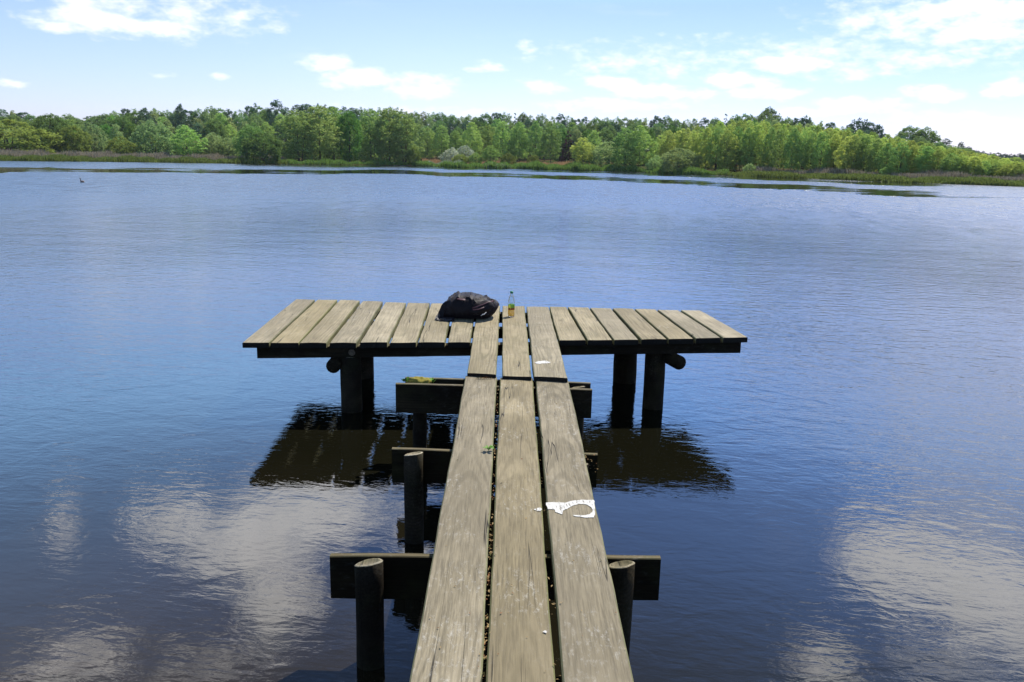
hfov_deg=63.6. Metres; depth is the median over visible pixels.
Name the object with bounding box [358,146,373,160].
bush
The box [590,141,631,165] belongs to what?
willow tree
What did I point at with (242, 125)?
birch tree
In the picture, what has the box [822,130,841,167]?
alder tree
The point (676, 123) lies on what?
woodland tree
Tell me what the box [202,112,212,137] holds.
birch tree
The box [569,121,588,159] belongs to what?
woodland tree
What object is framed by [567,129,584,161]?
birch tree
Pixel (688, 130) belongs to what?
alder tree
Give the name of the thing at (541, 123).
woodland tree
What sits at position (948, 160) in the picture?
alder tree
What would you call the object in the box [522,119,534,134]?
pine tree
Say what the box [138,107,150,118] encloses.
pine tree
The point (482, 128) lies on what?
alder tree
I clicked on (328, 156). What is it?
bush
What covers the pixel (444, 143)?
alder tree
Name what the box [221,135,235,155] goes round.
bush
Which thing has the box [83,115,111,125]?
woodland tree
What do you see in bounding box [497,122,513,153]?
woodland tree
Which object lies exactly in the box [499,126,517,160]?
woodland tree
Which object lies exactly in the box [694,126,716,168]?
alder tree
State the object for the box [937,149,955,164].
alder tree
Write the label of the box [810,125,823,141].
alder tree
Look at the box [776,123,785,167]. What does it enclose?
alder tree
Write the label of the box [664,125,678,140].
woodland tree
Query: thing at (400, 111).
woodland tree
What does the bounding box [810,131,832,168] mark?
alder tree
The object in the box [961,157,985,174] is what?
alder tree
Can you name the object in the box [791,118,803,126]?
pine tree
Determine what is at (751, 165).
bush
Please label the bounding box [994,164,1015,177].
alder tree
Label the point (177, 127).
woodland tree
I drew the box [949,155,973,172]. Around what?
alder tree
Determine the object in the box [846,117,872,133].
pine tree
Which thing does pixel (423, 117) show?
birch tree
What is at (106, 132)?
woodland tree
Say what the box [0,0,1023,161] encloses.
sky
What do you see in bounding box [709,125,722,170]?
alder tree
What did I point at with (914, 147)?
alder tree
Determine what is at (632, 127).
woodland tree
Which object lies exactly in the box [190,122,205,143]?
pine tree
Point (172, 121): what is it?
pine tree
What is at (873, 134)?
alder tree
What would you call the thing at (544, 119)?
woodland tree
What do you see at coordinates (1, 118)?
woodland tree
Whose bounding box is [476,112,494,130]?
woodland tree
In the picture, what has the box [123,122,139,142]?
woodland tree
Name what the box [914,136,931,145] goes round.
woodland tree
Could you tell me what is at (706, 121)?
pine tree
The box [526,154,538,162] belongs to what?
bush
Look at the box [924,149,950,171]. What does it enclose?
alder tree
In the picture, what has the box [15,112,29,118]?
pine tree
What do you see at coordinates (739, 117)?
woodland tree
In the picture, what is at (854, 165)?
alder tree
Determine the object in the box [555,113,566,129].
pine tree
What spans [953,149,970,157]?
alder tree
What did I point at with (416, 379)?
moss cushion
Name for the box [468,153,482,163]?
bush
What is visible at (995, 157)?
alder tree
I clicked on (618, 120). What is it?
woodland tree
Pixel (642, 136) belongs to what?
alder tree
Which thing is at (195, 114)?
woodland tree
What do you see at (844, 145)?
alder tree
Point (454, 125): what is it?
pine tree
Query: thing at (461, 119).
woodland tree
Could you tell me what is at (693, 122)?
birch tree
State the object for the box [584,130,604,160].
alder tree
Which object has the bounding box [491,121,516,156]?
alder tree
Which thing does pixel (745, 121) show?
alder tree
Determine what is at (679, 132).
alder tree
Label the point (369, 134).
alder tree
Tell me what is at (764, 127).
alder tree
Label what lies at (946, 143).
birch tree
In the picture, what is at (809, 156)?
alder tree
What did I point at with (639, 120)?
woodland tree
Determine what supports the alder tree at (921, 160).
on the ground at (547, 160)
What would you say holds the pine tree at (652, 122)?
on the ground at (547, 160)
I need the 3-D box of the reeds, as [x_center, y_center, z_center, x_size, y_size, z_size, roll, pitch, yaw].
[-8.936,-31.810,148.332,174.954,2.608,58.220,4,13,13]
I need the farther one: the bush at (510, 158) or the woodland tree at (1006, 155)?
the woodland tree at (1006, 155)
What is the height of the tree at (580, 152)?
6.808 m
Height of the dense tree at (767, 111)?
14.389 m
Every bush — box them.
[54,123,93,152]
[74,122,111,152]
[104,136,138,153]
[143,136,160,152]
[158,137,178,154]
[171,135,192,155]
[184,140,211,153]
[200,132,225,154]
[202,133,230,155]
[215,138,238,156]
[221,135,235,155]
[232,122,271,158]
[268,134,288,155]
[300,143,323,159]
[318,152,336,159]
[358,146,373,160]
[372,144,388,160]
[406,148,421,163]
[438,147,460,160]
[451,153,469,163]
[456,145,473,162]
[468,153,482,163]
[500,153,517,163]
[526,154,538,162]
[645,155,663,168]
[742,163,755,170]
[878,167,893,174]
[954,166,978,175]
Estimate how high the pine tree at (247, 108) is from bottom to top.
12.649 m
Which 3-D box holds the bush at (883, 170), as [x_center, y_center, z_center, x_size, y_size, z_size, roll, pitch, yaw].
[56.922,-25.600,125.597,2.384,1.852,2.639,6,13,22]
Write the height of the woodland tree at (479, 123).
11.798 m
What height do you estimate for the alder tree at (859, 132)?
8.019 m
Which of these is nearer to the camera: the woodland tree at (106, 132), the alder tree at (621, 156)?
the alder tree at (621, 156)
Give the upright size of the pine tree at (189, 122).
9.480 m
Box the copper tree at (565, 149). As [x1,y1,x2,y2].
[557,130,576,161]
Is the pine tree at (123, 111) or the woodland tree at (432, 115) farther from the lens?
the woodland tree at (432, 115)
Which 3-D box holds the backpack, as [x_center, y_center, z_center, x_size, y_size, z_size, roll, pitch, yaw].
[-0.428,-0.349,8.059,0.605,0.261,0.446,1,12,4]
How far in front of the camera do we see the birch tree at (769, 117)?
214.04 m
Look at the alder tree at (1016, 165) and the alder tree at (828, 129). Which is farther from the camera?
the alder tree at (828, 129)
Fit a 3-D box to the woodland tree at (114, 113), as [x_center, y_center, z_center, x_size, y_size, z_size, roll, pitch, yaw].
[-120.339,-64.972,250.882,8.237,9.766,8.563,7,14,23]
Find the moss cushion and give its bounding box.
[401,376,434,383]
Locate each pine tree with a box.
[0,109,12,117]
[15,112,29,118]
[120,109,132,129]
[132,112,149,126]
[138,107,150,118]
[147,117,160,138]
[168,113,182,128]
[174,103,186,124]
[180,118,193,138]
[185,110,196,124]
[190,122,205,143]
[223,109,235,125]
[242,106,253,118]
[266,99,286,123]
[266,113,276,131]
[273,123,289,144]
[281,107,291,117]
[291,104,301,115]
[298,104,310,119]
[348,107,360,119]
[435,125,449,147]
[447,122,460,144]
[460,121,471,136]
[490,112,503,124]
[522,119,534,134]
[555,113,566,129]
[579,116,589,127]
[608,123,620,135]
[647,115,664,128]
[696,117,708,128]
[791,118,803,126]
[800,117,809,128]
[824,122,836,130]
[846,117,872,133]
[861,122,885,138]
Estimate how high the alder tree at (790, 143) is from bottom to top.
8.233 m
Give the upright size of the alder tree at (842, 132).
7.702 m
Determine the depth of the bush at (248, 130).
173.65 m
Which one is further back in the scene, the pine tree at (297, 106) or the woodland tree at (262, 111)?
the pine tree at (297, 106)
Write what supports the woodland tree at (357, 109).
on the ground at (547, 160)
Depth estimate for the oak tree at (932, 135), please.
201.42 m
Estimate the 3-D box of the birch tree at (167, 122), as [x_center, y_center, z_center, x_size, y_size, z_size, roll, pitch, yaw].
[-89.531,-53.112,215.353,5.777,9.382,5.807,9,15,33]
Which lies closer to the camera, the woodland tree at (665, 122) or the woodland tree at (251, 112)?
the woodland tree at (665, 122)
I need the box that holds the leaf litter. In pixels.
[430,377,625,681]
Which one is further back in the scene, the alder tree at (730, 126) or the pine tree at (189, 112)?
the pine tree at (189, 112)
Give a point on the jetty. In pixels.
(596, 584)
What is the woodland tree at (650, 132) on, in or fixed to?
on the ground at (547, 160)
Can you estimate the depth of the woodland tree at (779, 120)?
212.02 m
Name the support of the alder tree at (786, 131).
on the ground at (547, 160)
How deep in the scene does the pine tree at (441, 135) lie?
246.47 m
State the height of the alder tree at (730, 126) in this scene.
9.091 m
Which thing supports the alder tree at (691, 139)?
on the ground at (547, 160)
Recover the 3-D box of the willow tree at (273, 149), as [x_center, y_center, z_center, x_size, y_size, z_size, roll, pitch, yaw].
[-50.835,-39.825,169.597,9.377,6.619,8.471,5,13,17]
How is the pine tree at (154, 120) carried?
on the ground at (547, 160)
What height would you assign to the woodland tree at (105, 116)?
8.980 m
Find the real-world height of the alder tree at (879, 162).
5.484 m
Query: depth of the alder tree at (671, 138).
175.79 m
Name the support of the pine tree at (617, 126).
on the ground at (547, 160)
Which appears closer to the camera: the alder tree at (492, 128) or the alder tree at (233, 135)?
the alder tree at (233, 135)
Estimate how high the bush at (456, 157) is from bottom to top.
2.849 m
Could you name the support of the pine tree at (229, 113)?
on the ground at (547, 160)
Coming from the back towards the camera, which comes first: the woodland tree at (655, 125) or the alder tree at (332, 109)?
the woodland tree at (655, 125)
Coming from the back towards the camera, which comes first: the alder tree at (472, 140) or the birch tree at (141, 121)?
the alder tree at (472, 140)
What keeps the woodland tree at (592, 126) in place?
on the ground at (547, 160)
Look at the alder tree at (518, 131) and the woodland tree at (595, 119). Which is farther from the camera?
the woodland tree at (595, 119)
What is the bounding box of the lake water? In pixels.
[0,161,1023,681]
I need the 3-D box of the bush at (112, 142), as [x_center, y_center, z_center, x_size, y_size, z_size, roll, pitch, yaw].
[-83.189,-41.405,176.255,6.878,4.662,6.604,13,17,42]
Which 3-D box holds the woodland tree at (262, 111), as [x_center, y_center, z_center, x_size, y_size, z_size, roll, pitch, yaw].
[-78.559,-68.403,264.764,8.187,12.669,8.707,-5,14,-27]
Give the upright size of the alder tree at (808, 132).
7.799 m
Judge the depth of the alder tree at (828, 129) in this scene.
153.07 m
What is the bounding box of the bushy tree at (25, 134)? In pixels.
[0,119,64,153]
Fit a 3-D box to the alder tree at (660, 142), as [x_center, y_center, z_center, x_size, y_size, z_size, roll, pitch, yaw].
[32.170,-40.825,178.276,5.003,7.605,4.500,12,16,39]
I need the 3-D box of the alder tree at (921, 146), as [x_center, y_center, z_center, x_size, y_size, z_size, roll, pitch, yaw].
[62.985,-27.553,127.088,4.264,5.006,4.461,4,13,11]
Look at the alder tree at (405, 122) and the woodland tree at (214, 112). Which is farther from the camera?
the woodland tree at (214, 112)
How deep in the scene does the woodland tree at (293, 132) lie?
222.39 m
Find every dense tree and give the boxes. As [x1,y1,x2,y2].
[333,109,363,160]
[758,106,781,122]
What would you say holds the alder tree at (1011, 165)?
on the ground at (547, 160)
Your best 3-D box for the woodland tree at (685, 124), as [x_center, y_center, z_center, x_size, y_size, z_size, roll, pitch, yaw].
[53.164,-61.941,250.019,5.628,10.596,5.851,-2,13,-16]
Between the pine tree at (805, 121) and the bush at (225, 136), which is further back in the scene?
the pine tree at (805, 121)
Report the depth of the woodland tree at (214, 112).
258.11 m
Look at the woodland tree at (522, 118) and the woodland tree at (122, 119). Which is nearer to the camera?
the woodland tree at (122, 119)
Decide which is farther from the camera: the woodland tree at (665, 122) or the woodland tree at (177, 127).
the woodland tree at (665, 122)
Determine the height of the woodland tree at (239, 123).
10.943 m
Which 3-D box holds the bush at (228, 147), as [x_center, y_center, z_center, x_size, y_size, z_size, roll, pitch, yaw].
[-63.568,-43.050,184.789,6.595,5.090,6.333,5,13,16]
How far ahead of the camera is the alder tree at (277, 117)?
242.51 m
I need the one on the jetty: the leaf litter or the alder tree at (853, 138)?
the leaf litter
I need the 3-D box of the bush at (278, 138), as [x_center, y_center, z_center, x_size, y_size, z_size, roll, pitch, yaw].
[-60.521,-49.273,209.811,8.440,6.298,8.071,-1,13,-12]
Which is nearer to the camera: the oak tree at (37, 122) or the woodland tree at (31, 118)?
the oak tree at (37, 122)
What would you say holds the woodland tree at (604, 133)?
on the ground at (547, 160)
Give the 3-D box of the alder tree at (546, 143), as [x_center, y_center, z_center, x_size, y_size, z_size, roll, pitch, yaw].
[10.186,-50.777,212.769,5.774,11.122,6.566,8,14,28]
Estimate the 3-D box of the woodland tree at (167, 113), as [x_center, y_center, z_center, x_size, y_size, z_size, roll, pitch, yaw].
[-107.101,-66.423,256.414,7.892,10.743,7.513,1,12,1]
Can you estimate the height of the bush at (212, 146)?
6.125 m
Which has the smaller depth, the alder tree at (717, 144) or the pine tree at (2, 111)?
the alder tree at (717, 144)
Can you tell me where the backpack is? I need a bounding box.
[435,291,498,321]
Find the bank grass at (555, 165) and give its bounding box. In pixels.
[281,158,729,174]
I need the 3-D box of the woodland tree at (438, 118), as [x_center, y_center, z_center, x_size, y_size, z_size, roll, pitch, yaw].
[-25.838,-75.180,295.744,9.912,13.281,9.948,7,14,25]
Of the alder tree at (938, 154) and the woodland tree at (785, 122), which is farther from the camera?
the woodland tree at (785, 122)
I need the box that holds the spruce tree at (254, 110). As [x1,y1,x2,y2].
[252,103,259,122]
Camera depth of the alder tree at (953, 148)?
132.89 m
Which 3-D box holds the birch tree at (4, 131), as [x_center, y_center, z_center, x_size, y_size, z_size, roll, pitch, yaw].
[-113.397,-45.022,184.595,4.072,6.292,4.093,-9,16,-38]
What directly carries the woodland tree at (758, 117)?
on the ground at (547, 160)
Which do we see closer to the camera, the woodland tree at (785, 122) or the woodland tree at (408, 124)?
the woodland tree at (785, 122)
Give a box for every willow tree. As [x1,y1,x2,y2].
[127,119,177,154]
[240,130,282,162]
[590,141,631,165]
[660,148,702,171]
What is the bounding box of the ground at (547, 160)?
[46,147,938,183]
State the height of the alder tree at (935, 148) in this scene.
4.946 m
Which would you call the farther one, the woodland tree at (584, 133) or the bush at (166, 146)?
the woodland tree at (584, 133)
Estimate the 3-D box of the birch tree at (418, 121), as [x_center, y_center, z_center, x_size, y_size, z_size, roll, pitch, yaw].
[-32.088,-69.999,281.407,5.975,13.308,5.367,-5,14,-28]
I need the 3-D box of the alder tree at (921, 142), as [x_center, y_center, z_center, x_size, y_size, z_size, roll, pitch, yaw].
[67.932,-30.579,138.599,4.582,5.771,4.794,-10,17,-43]
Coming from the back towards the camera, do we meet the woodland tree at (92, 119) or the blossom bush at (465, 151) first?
the woodland tree at (92, 119)
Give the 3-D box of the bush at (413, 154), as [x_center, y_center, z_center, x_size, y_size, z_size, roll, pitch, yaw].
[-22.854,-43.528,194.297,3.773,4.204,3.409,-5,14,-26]
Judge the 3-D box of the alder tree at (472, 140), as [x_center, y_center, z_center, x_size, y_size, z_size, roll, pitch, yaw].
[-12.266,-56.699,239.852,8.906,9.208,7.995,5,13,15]
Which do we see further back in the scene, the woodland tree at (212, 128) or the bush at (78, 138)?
the woodland tree at (212, 128)
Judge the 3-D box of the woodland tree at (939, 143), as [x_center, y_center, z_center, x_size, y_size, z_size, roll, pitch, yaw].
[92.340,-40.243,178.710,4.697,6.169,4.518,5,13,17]
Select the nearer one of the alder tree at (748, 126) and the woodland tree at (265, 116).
the alder tree at (748, 126)
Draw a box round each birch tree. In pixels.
[0,125,9,141]
[109,124,123,140]
[132,120,145,137]
[149,111,166,132]
[160,119,179,138]
[188,118,203,141]
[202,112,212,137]
[224,117,237,136]
[238,121,251,135]
[412,115,426,136]
[419,111,426,126]
[422,116,434,148]
[536,125,550,160]
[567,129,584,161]
[649,127,663,152]
[687,118,700,132]
[767,113,774,122]
[941,138,954,148]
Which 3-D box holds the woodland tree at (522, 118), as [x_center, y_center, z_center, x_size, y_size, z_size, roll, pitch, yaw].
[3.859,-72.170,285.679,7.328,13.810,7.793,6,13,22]
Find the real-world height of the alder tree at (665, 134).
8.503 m
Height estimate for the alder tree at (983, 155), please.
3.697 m
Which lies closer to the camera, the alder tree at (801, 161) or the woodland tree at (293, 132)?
the alder tree at (801, 161)
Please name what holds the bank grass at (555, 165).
on the ground at (547, 160)
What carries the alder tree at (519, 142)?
on the ground at (547, 160)
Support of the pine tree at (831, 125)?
on the ground at (547, 160)
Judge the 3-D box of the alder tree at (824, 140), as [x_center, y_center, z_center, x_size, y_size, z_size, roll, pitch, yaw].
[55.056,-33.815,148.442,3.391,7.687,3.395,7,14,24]
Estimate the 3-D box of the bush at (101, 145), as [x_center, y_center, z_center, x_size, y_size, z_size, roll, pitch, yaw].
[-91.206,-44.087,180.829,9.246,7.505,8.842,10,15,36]
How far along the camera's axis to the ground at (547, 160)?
195.63 m
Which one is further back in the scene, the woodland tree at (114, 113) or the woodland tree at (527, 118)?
the woodland tree at (527, 118)
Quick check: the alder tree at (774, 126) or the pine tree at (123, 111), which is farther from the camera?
the pine tree at (123, 111)
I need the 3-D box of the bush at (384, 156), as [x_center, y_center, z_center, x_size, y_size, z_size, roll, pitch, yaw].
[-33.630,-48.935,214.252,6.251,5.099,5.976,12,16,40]
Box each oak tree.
[28,113,76,152]
[895,125,929,142]
[911,126,942,146]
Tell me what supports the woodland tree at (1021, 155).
on the ground at (547, 160)
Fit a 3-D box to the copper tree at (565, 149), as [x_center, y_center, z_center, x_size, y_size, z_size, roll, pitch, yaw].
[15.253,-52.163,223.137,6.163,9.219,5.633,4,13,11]
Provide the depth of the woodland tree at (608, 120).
259.78 m
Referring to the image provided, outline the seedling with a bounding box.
[483,445,493,450]
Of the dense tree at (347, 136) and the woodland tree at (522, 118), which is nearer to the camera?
the dense tree at (347, 136)
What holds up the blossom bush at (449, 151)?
on the ground at (547, 160)
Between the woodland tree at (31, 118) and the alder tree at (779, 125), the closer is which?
the alder tree at (779, 125)
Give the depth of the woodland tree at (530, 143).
245.80 m
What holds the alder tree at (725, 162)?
on the ground at (547, 160)
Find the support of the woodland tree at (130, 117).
on the ground at (547, 160)
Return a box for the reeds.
[0,149,1023,186]
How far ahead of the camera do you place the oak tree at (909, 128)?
204.21 m
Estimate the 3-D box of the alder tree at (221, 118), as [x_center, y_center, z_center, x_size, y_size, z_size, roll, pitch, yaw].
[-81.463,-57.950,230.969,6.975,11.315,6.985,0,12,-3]
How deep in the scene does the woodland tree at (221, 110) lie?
272.00 m
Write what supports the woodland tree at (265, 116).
on the ground at (547, 160)
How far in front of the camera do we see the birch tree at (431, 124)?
273.29 m
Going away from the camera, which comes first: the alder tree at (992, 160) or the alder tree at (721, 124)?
the alder tree at (992, 160)
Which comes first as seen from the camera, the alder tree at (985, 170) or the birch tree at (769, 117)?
the alder tree at (985, 170)
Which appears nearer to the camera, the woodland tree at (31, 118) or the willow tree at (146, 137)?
the willow tree at (146, 137)
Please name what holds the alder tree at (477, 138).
on the ground at (547, 160)
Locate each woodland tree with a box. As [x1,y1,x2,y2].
[0,116,14,132]
[1,113,26,137]
[22,114,43,124]
[62,114,76,122]
[69,117,81,126]
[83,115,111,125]
[92,113,113,124]
[93,118,111,134]
[95,124,120,140]
[102,115,124,143]
[109,111,118,118]
[111,113,132,136]
[122,111,146,128]
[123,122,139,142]
[148,108,166,123]
[157,110,176,125]
[167,109,188,128]
[174,124,193,150]
[189,108,206,128]
[198,106,219,134]
[200,118,229,152]
[206,108,229,131]
[230,114,251,134]
[231,109,248,135]
[247,113,266,132]
[248,106,263,118]
[257,108,267,121]
[257,113,269,125]
[287,122,303,156]
[354,107,367,118]
[388,108,405,120]
[401,113,417,139]
[410,112,420,123]
[423,112,440,124]
[428,112,449,131]
[431,120,447,154]
[444,115,456,130]
[449,126,465,149]
[452,116,468,134]
[465,114,477,130]
[468,119,482,133]
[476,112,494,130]
[479,121,492,151]
[496,112,514,124]
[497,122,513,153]
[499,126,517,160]
[516,112,526,123]
[520,127,541,158]
[523,115,536,128]
[531,117,545,150]
[536,113,548,124]
[549,122,567,155]
[549,126,570,161]
[559,116,575,140]
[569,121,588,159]
[576,129,596,161]
[582,121,601,159]
[588,116,599,127]
[592,119,616,152]
[593,127,613,161]
[601,117,612,126]
[608,116,622,130]
[617,117,636,132]
[625,121,644,153]
[632,117,644,127]
[634,127,657,164]
[649,123,666,155]
[659,115,672,137]
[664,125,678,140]
[667,119,684,129]
[682,119,693,130]
[707,117,720,126]
[735,113,748,121]
[743,114,757,123]
[753,113,767,122]
[772,116,783,123]
[781,120,793,129]
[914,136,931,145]
[932,141,947,148]
[999,153,1010,159]
[1011,153,1023,161]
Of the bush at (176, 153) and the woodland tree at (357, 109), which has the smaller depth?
the bush at (176, 153)
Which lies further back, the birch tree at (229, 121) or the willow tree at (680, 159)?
the birch tree at (229, 121)
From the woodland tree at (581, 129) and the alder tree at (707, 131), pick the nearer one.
the alder tree at (707, 131)
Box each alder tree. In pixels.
[56,119,80,132]
[157,117,171,136]
[168,125,207,155]
[208,113,230,135]
[219,124,238,137]
[259,122,281,136]
[270,113,290,142]
[275,109,325,160]
[298,105,345,159]
[320,106,351,159]
[350,108,391,160]
[350,120,366,147]
[363,120,377,147]
[370,108,411,160]
[387,112,425,161]
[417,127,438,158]
[430,125,449,156]
[448,130,463,157]
[456,122,483,157]
[462,131,478,155]
[473,126,485,155]
[479,124,496,157]
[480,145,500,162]
[484,127,499,152]
[488,118,506,135]
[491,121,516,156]
[508,126,528,161]
[510,122,528,161]
[523,121,547,158]
[541,122,561,162]
[561,122,576,146]
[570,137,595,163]
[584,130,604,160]
[610,126,641,166]
[622,125,659,166]
[651,135,669,162]
[656,131,669,155]
[659,133,677,163]
[670,130,684,160]
[673,132,689,164]
[679,128,692,161]
[680,130,699,163]
[683,131,702,167]
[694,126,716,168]
[696,127,714,168]
[704,126,727,170]
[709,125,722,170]
[716,122,724,157]
[716,128,739,170]
[717,124,737,168]
[723,126,745,171]
[733,120,745,170]
[734,119,746,169]
[738,127,758,166]
[741,124,756,170]
[742,125,769,166]
[754,122,770,164]
[758,122,770,163]
[758,127,779,167]
[766,124,779,164]
[768,129,787,167]
[772,124,788,165]
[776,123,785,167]
[781,127,802,169]
[786,126,803,170]
[793,130,811,170]
[797,132,821,169]
[799,127,811,169]
[799,130,814,167]
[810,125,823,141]
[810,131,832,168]
[813,131,826,168]
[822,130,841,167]
[823,128,833,141]
[823,134,845,168]
[831,130,848,165]
[832,136,857,169]
[841,127,855,144]
[841,136,866,171]
[842,134,858,166]
[849,129,864,152]
[851,136,874,170]
[858,134,873,169]
[862,138,884,171]
[869,131,877,146]
[873,143,900,172]
[882,138,897,167]
[885,141,913,173]
[887,136,902,163]
[897,141,919,169]
[899,145,927,172]
[910,145,931,169]
[912,141,926,160]
[913,146,936,172]
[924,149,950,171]
[928,146,945,160]
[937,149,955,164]
[937,153,966,173]
[946,147,958,154]
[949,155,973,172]
[952,154,970,171]
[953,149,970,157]
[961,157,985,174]
[974,161,994,175]
[978,154,988,160]
[983,159,1000,173]
[984,163,1005,176]
[986,156,1003,167]
[994,160,1011,175]
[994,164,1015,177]
[1005,162,1022,172]
[1006,157,1023,162]
[1008,163,1023,176]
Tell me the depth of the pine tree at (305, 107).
277.05 m
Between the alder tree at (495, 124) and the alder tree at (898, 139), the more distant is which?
the alder tree at (495, 124)
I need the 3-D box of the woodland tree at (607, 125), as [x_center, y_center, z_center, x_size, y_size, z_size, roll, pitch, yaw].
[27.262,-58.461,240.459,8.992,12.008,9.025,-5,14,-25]
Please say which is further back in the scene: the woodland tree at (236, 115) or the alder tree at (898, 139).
the woodland tree at (236, 115)
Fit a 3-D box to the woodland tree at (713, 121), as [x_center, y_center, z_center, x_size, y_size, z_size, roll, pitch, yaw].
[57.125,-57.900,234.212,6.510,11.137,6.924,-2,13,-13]
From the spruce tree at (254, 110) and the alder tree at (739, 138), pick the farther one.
the spruce tree at (254, 110)
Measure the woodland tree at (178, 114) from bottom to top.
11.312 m
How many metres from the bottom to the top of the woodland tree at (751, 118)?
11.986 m
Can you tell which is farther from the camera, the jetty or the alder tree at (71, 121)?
the alder tree at (71, 121)
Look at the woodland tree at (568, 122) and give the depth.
271.02 m
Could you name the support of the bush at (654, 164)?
on the ground at (547, 160)
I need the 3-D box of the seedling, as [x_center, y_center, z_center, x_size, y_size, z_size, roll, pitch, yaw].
[-0.132,0.616,4.640,0.068,0.050,0.050,1,12,0]
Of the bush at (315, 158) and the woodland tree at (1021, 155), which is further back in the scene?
the woodland tree at (1021, 155)
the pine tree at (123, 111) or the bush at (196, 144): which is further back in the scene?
the pine tree at (123, 111)
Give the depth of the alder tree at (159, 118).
223.01 m
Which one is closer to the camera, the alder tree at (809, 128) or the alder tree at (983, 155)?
the alder tree at (983, 155)
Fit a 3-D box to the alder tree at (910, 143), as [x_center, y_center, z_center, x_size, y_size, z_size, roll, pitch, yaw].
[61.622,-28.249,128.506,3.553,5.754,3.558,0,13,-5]
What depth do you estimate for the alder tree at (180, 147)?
175.13 m
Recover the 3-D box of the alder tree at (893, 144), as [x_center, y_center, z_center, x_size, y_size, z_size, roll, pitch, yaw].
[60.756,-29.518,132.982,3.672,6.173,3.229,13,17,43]
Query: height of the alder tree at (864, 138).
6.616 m
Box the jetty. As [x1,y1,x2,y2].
[242,299,747,681]
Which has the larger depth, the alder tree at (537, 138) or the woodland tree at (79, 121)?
the woodland tree at (79, 121)
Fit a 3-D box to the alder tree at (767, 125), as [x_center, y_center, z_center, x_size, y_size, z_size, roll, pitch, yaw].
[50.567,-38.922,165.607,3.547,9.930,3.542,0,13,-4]
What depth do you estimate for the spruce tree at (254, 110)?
246.54 m
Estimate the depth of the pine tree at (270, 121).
244.60 m
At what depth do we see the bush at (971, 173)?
118.33 m
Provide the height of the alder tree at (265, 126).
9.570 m
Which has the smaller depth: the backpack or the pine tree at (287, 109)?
the backpack
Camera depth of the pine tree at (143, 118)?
222.40 m
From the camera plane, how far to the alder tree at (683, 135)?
169.37 m
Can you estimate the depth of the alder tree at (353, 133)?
253.39 m
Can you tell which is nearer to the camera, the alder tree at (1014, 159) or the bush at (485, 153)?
the alder tree at (1014, 159)
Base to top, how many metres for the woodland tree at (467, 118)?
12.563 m
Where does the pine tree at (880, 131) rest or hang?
on the ground at (547, 160)
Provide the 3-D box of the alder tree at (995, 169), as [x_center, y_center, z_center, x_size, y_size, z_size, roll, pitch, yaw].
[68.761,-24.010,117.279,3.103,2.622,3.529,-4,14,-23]
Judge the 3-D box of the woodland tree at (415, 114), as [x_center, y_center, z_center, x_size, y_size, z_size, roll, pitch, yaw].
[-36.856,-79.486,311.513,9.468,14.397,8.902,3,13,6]
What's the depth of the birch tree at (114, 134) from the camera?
201.05 m
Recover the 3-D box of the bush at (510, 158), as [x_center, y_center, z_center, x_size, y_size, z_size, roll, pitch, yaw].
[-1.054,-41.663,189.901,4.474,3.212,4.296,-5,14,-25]
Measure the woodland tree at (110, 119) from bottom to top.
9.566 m
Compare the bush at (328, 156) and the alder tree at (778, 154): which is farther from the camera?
the bush at (328, 156)
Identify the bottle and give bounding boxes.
[508,291,514,316]
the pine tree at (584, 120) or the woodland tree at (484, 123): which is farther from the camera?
the pine tree at (584, 120)
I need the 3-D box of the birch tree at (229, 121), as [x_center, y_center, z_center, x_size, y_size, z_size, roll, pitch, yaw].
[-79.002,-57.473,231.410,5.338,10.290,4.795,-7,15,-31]
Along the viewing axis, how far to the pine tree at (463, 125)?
256.85 m
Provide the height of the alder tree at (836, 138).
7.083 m
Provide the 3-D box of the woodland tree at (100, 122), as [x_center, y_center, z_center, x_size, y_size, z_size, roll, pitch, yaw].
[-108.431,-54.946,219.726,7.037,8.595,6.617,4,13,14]
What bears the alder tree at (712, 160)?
on the ground at (547, 160)
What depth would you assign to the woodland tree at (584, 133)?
228.16 m
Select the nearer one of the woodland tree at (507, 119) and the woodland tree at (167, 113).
the woodland tree at (167, 113)
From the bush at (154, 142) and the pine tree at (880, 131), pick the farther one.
the pine tree at (880, 131)
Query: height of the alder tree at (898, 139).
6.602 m
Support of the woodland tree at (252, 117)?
on the ground at (547, 160)
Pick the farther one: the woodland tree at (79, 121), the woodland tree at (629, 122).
the woodland tree at (629, 122)
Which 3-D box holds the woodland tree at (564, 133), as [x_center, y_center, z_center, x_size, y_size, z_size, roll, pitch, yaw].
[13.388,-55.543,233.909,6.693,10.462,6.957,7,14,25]
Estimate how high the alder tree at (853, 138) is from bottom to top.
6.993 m
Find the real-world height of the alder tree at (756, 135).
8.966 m
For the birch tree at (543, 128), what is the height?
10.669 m
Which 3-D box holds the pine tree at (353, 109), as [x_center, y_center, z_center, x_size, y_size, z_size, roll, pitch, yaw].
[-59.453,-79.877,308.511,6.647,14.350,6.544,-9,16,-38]
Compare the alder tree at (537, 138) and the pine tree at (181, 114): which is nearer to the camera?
the alder tree at (537, 138)
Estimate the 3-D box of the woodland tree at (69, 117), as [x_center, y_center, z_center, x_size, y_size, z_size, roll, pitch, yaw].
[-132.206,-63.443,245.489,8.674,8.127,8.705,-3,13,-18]
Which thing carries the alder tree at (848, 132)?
on the ground at (547, 160)
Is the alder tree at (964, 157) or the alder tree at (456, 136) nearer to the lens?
the alder tree at (964, 157)
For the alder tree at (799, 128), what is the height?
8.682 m
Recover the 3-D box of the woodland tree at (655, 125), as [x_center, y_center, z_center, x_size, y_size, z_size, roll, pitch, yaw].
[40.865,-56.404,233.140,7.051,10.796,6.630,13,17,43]

